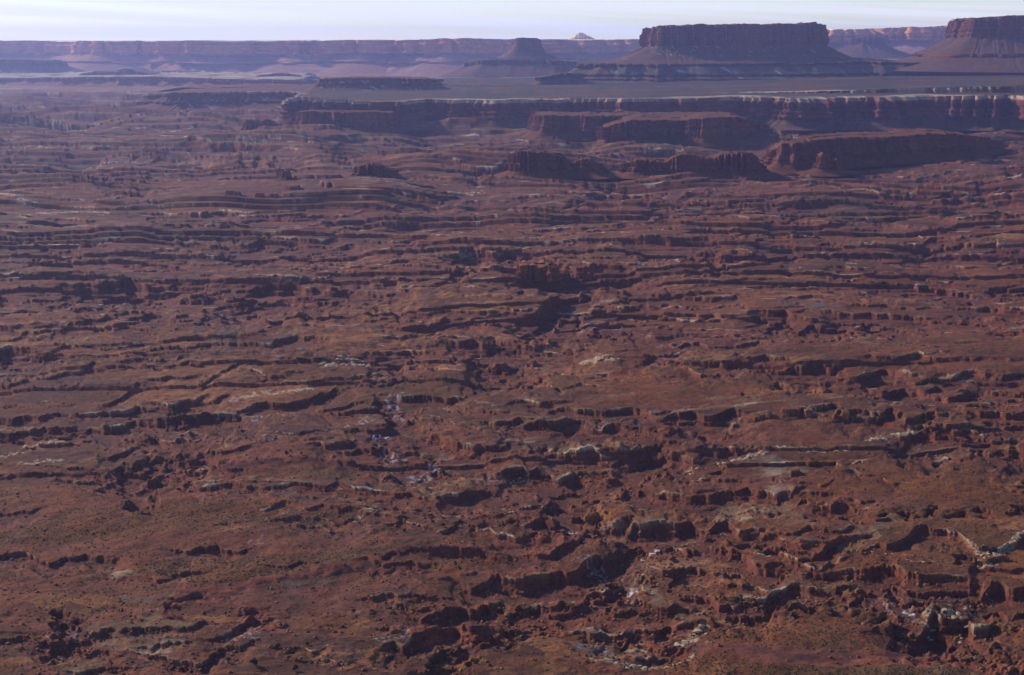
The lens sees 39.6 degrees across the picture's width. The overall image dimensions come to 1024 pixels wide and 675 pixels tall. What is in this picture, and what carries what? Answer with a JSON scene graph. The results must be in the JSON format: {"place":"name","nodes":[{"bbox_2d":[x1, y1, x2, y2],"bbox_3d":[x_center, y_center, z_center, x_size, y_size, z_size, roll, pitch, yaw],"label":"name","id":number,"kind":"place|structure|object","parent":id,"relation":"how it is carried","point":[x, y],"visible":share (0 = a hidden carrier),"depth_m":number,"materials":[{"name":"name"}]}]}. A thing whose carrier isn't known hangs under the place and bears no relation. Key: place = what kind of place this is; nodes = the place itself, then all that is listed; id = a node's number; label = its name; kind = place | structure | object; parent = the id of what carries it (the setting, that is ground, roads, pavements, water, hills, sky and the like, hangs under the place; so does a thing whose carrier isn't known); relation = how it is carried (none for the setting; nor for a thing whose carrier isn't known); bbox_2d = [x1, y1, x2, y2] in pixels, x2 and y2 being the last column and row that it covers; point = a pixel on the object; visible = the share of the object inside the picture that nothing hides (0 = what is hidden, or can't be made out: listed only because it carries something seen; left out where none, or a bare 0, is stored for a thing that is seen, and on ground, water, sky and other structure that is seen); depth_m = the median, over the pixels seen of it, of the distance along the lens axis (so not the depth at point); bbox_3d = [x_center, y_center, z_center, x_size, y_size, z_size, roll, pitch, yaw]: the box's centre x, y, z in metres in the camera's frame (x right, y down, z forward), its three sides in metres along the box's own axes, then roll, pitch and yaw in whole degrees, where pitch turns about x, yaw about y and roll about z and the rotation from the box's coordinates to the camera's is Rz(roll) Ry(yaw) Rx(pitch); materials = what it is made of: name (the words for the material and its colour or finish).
{"place":"outdoors","nodes":[
{"label":"outdoors","id":0,"kind":"place"},
{"bbox_2d":[0,76,1023,674],"bbox_3d":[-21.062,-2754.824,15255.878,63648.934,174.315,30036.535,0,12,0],"label":"ground","id":1,"kind":"structure","parent":0,"point":[122,220],"depth_m":1668.18,"materials":[{"name":"brown stone"}]},
{"bbox_2d":[0,58,87,74],"bbox_3d":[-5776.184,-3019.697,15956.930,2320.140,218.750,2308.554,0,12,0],"label":"mesa","id":2,"kind":"structure","parent":1,"relation":"on","point":[23,65],"depth_m":15232.40,"materials":[{"name":"brown stone"}]},
{"bbox_2d":[79,67,161,74],"bbox_3d":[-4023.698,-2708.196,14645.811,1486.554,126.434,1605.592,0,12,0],"label":"mesa","id":3,"kind":"structure","parent":1,"relation":"on","point":[136,71],"depth_m":14185.23,"materials":[{"name":"stone"}]},
{"bbox_2d":[0,70,320,86],"bbox_3d":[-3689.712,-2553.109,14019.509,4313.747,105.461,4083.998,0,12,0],"label":"escarpment","id":4,"kind":"structure","parent":1,"relation":"on","point":[176,78],"depth_m":12792.08,"materials":[{"name":"brown stone"}]},
{"bbox_2d":[127,84,314,110],"bbox_3d":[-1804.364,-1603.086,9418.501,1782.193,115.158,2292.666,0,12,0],"label":"escarpment","id":5,"kind":"structure","parent":1,"relation":"on","point":[214,97],"depth_m":8585.63,"materials":[{"name":"brown stone"}]},
{"bbox_2d":[240,120,259,129],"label":"butte","id":6,"kind":"object","parent":1,"relation":"on","point":[249,124],"visible":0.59,"depth_m":6424.45,"materials":[{"name":"brown stone"}]},
{"bbox_2d":[249,657,257,664],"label":"juniper tree","id":7,"kind":"object","parent":1,"relation":"on","point":[254,660],"visible":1,"depth_m":925.22,"materials":[{"name":"green plant"}]},
{"bbox_2d":[259,119,281,126],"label":"butte","id":8,"kind":"object","parent":1,"relation":"on","point":[268,122],"visible":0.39,"depth_m":6420.66,"materials":[{"name":"brown stone"}]},
{"bbox_2d":[273,169,291,180],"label":"butte","id":9,"kind":"object","parent":1,"relation":"on","point":[285,175],"visible":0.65,"depth_m":4050.91,"materials":[{"name":"brown stone"}]},
{"bbox_2d":[255,73,318,79],"bbox_3d":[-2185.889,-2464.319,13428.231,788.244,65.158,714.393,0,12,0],"label":"butte","id":10,"kind":"object","parent":1,"relation":"on","point":[276,74],"visible":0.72,"depth_m":13271.64,"materials":[{"name":"brown stone"}]},
{"bbox_2d":[0,38,640,75],"bbox_3d":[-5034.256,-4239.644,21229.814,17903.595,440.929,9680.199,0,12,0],"label":"plateau","id":11,"kind":"structure","parent":1,"relation":"on","point":[420,57],"depth_m":17605.00,"materials":[{"name":"stone"}]},
{"bbox_2d":[571,33,593,38],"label":"butte","id":12,"kind":"object","parent":11,"relation":"on","point":[580,36],"visible":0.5,"depth_m":20480.25,"materials":[{"name":"grey stone"}]},
{"bbox_2d":[285,109,406,132],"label":"butte","id":13,"kind":"object","parent":1,"relation":"on","point":[371,121],"visible":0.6,"depth_m":6572.83,"materials":[{"name":"brown stone"}]},
{"bbox_2d":[296,76,447,92],"bbox_3d":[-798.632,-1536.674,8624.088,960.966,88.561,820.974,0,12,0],"label":"mesa","id":14,"kind":"structure","parent":1,"relation":"on","point":[377,83],"depth_m":8352.42,"materials":[{"name":"brown stone"}]},
{"bbox_2d":[349,161,410,180],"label":"butte","id":15,"kind":"object","parent":1,"relation":"on","point":[376,169],"visible":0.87,"depth_m":4220.36,"materials":[{"name":"brown stone"}]},
{"bbox_2d":[435,57,586,77],"bbox_3d":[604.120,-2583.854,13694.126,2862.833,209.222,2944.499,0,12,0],"label":"rock bench","id":16,"kind":"object","parent":1,"relation":"on","point":[494,67],"visible":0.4,"depth_m":12654.30,"materials":[{"name":"brown stone"}]},
{"bbox_2d":[0,328,1023,674],"bbox_3d":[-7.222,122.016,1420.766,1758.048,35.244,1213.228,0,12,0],"label":"rubble","id":17,"kind":"object","parent":1,"relation":"on","point":[956,638],"visible":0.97,"depth_m":1141.03,"materials":[{"name":"brown stone"}]},
{"bbox_2d":[0,331,1023,674],"bbox_3d":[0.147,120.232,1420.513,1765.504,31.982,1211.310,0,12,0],"label":"scrub","id":18,"kind":"object","parent":1,"relation":"on","point":[534,549],"visible":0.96,"depth_m":1137.04,"materials":[{"name":"green plant"}]},
{"bbox_2d":[514,259,567,289],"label":"butte","id":19,"kind":"object","parent":1,"relation":"on","point":[546,271],"visible":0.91,"depth_m":2459.59,"materials":[{"name":"brown stone"}]},
{"bbox_2d":[494,149,620,178],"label":"butte","id":20,"kind":"object","parent":1,"relation":"on","point":[537,163],"visible":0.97,"depth_m":4358.55,"materials":[{"name":"brown stone"}]},
{"bbox_2d":[528,72,588,85],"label":"mesa","id":21,"kind":"structure","parent":1,"relation":"on","point":[564,78],"depth_m":9188.69,"materials":[{"name":"brown stone"}]},
{"bbox_2d":[520,111,695,140],"bbox_3d":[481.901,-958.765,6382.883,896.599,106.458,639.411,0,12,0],"label":"mesa","id":22,"kind":"structure","parent":1,"relation":"on","point":[551,125],"depth_m":6185.78,"materials":[{"name":"brown stone"}]},
{"bbox_2d":[272,77,1023,131],"bbox_3d":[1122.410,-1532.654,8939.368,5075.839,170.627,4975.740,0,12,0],"label":"escarpment","id":23,"kind":"structure","parent":1,"relation":"on","point":[494,100],"depth_m":6840.31,"materials":[{"name":"brown stone"}]},
{"bbox_2d":[593,111,773,146],"bbox_3d":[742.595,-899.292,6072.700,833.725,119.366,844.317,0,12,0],"label":"mesa","id":24,"kind":"structure","parent":1,"relation":"on","point":[713,129],"depth_m":5784.93,"materials":[{"name":"brown stone"}]},
{"bbox_2d":[615,151,784,179],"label":"butte","id":25,"kind":"object","parent":1,"relation":"on","point":[736,165],"visible":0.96,"depth_m":4375.82,"materials":[{"name":"brown stone"}]},
{"bbox_2d":[521,57,1023,85],"bbox_3d":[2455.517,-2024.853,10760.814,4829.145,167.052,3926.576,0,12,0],"label":"rock bench","id":26,"kind":"object","parent":1,"relation":"on","point":[594,70],"visible":0.51,"depth_m":9521.44,"materials":[{"name":"brown stone"}]},
{"bbox_2d":[601,22,861,63],"bbox_3d":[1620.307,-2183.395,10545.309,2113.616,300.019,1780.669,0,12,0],"label":"mesa","id":27,"kind":"structure","parent":26,"relation":"on","point":[801,42],"depth_m":10043.10,"materials":[{"name":"brown stone"}]},
{"bbox_2d":[891,15,1023,72],"bbox_3d":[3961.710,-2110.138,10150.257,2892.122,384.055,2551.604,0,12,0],"label":"mesa","id":28,"kind":"structure","parent":26,"relation":"on","point":[988,44],"depth_m":9521.07,"materials":[{"name":"brown stone"}]},
{"bbox_2d":[795,152,858,176],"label":"butte","id":29,"kind":"object","parent":1,"relation":"on","point":[824,165],"visible":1,"depth_m":4457.07,"materials":[{"name":"brown stone"}]},
{"bbox_2d":[759,128,1012,174],"bbox_3d":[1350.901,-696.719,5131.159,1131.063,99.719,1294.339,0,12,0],"label":"ridge","id":30,"kind":"structure","parent":1,"relation":"on","point":[900,146],"depth_m":4879.04,"materials":[{"name":"brown stone"}]},
{"bbox_2d":[0,0,1023,40],"label":"sky","id":31,"kind":"structure","parent":0,"point":[36,20],"materials":[{"name":"white"}]},
{"bbox_2d":[496,38,556,58],"bbox_3d":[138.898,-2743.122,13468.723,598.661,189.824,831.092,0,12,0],"label":"butte","id":32,"kind":"object","parent":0,"point":[526,48],"visible":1,"depth_m":13206.53,"materials":[{"name":"brown stone"}]},
{"bbox_2d":[637,74,1023,92],"bbox_3d":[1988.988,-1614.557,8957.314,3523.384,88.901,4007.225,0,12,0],"label":"escarpment","id":33,"kind":"structure","parent":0,"point":[997,83],"depth_m":8029.56,"materials":[{"name":"brown stone"}]},
{"bbox_2d":[837,37,909,58],"bbox_3d":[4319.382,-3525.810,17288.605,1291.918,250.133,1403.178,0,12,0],"label":"butte","id":34,"kind":"object","parent":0,"point":[868,47],"visible":0.89,"depth_m":16944.31,"materials":[{"name":"stone"}]},
{"bbox_2d":[827,26,946,59],"bbox_3d":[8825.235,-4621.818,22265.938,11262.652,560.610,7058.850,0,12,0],"label":"plateau","id":35,"kind":"structure","parent":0,"point":[910,40],"depth_m":19565.40,"materials":[{"name":"brown stone"}]}
]}

